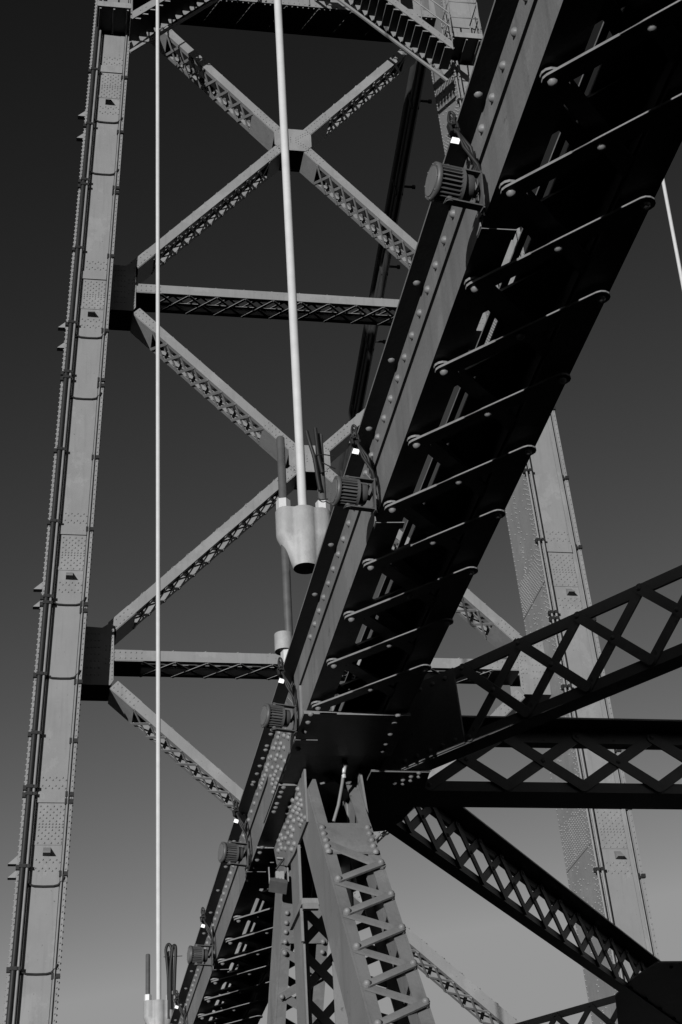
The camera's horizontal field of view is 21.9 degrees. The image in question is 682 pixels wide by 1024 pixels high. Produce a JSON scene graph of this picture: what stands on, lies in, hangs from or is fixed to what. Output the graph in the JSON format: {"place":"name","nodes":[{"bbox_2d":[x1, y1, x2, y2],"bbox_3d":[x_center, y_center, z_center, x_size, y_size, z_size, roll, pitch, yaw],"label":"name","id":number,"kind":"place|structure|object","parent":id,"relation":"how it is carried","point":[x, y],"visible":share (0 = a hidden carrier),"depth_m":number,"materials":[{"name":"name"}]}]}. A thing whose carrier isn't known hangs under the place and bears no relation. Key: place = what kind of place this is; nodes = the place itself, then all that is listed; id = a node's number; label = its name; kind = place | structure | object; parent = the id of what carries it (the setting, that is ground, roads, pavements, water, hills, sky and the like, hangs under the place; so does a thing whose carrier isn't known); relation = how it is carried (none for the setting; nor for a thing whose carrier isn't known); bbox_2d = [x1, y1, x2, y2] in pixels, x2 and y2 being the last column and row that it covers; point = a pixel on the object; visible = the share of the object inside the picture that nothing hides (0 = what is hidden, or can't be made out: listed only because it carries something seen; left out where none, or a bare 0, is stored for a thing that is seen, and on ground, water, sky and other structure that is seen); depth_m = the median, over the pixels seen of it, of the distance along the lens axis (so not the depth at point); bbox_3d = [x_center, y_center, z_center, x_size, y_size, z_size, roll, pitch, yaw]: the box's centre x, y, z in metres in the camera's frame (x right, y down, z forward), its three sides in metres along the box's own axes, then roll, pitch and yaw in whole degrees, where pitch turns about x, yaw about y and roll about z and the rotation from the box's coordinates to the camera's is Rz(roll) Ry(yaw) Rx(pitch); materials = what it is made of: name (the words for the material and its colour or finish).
{"place":"outdoors","nodes":[
{"label":"outdoors","id":0,"kind":"place"},
{"bbox_2d":[2,0,659,1023],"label":"suspension tower","id":1,"kind":"structure","parent":0,"point":[78,660],"depth_m":34.29,"materials":[{"name":"metal"}]},
{"bbox_2d":[96,0,130,34],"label":"inspection platform","id":2,"kind":"structure","parent":1,"relation":"attached to","point":[113,16],"depth_m":39.05,"materials":[{"name":"paint"}]},
{"bbox_2d":[129,0,218,52],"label":"stair flight","id":3,"kind":"object","parent":2,"relation":"attached to","point":[142,24],"visible":0.94,"depth_m":39.12,"materials":[{"name":"paint"}]},
{"bbox_2d":[330,53,431,512],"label":"cable","id":4,"kind":"object","parent":1,"relation":"attached to","point":[411,104],"visible":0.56,"depth_m":49.16,"materials":[{"name":"black metal"}]},
{"bbox_2d":[441,0,482,63],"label":"inspection platform","id":5,"kind":"structure","parent":1,"relation":"attached to","point":[466,46],"depth_m":40.46,"materials":[{"name":"paint"}]},
{"bbox_2d":[337,0,453,81],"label":"stair flight","id":6,"kind":"object","parent":5,"relation":"attached to","point":[422,42],"visible":1,"depth_m":40.16,"materials":[{"name":"paint"}]},
{"bbox_2d":[0,0,681,1023],"label":"sky","id":7,"kind":"structure","parent":0,"point":[618,414],"materials":[{"name":"grey"}]},
{"bbox_2d":[169,0,681,1023],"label":"stiffening truss","id":8,"kind":"object","parent":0,"point":[619,126],"visible":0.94,"depth_m":6.59,"materials":[{"name":"metal"}]},
{"bbox_2d":[143,0,178,1023],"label":"suspender","id":9,"kind":"object","parent":8,"relation":"attached to","point":[158,1010],"visible":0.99,"depth_m":20.38,"materials":[{"name":"white metal"}]},
{"bbox_2d":[174,990,185,1023],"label":"floodlight","id":10,"kind":"object","parent":8,"relation":"attached to","point":[183,1014],"visible":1,"depth_m":13.46,"materials":[{"name":"paint"}]},
{"bbox_2d":[187,907,229,971],"bbox_3d":[-0.886,2.830,11.731,0.338,0.415,0.138,21,-38,-36],"label":"floodlight","id":11,"kind":"object","parent":8,"relation":"attached to","point":[197,954],"visible":1,"depth_m":11.61,"materials":[{"name":"paint"}]},
{"bbox_2d":[218,800,265,874],"bbox_3d":[-0.570,1.845,10.087,0.138,0.415,0.338,-28,-38,35],"label":"floodlight","id":12,"kind":"object","parent":8,"relation":"attached to","point":[231,853],"visible":1,"depth_m":9.96,"materials":[{"name":"paint"}]},
{"bbox_2d":[268,858,288,893],"bbox_3d":[-0.297,1.935,9.405,0.199,0.194,0.104,-12,-31,13],"label":"utility light","id":13,"kind":"object","parent":8,"relation":"attached to","point":[278,883],"visible":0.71,"depth_m":9.38,"materials":[{"name":"metal"}]},
{"bbox_2d":[260,657,317,743],"bbox_3d":[-0.256,0.890,8.495,0.338,0.415,0.138,24,-40,-39],"label":"floodlight","id":14,"kind":"object","parent":8,"relation":"attached to","point":[275,716],"visible":1,"depth_m":8.36,"materials":[{"name":"paint"}]},
{"bbox_2d":[289,845,319,941],"bbox_3d":[-0.173,1.981,8.985,0.120,0.500,0.455,2,-31,-10],"label":"pole clamp","id":15,"kind":"object","parent":8,"relation":"attached to","point":[308,904],"visible":0.91,"depth_m":8.81,"materials":[{"name":"metal"}]},
{"bbox_2d":[274,0,338,710],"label":"suspender","id":16,"kind":"object","parent":8,"relation":"attached to","point":[301,526],"visible":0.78,"depth_m":10.33,"materials":[{"name":"white metal"}]},
{"bbox_2d":[332,760,347,821],"bbox_3d":[-0.005,1.377,8.774,0.098,0.349,0.038,2,-31,-10],"label":"hanging hose","id":17,"kind":"object","parent":8,"relation":"hanging from","point":[344,764],"visible":1,"depth_m":8.77,"materials":[{"name":"rubber"}]},
{"bbox_2d":[330,424,403,528],"bbox_3d":[0.090,-0.158,6.748,0.338,0.415,0.138,20,-38,-35],"label":"floodlight","id":18,"kind":"object","parent":8,"relation":"attached to","point":[347,492],"visible":1,"depth_m":6.62,"materials":[{"name":"paint"}]},
{"bbox_2d":[424,111,516,239],"bbox_3d":[0.375,-1.039,5.279,0.338,0.415,0.138,23,-39,-37],"label":"floodlight","id":19,"kind":"object","parent":8,"relation":"attached to","point":[451,185],"visible":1,"depth_m":5.14,"materials":[{"name":"grey metal"}]},
{"bbox_2d":[320,773,679,1023],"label":"lateral brace","id":20,"kind":"object","parent":8,"relation":"attached to","point":[468,827],"visible":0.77,"depth_m":11.16,"materials":[{"name":"paint"}]},
{"bbox_2d":[615,961,681,1023],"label":"crossing gusset","id":21,"kind":"object","parent":20,"relation":"attached to","point":[657,984],"visible":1,"depth_m":12.91,"materials":[{"name":"paint"}]},
{"bbox_2d":[364,715,681,831],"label":"lateral strut","id":22,"kind":"object","parent":8,"relation":"attached to","point":[393,797],"visible":0.86,"depth_m":9.35,"materials":[{"name":"paint"}]},
{"bbox_2d":[380,565,681,769],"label":"lateral brace","id":23,"kind":"object","parent":8,"relation":"attached to","point":[433,736],"visible":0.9,"depth_m":8.47,"materials":[{"name":"paint"}]},
{"bbox_2d":[515,995,616,1023],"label":"lateral brace","id":24,"kind":"object","parent":8,"relation":"attached to","point":[585,1008],"visible":0.55,"depth_m":14.64,"materials":[{"name":"paint"}]},
{"bbox_2d":[662,179,681,287],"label":"suspender","id":25,"kind":"object","parent":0,"point":[672,229],"depth_m":25.59,"materials":[{"name":"white metal"}]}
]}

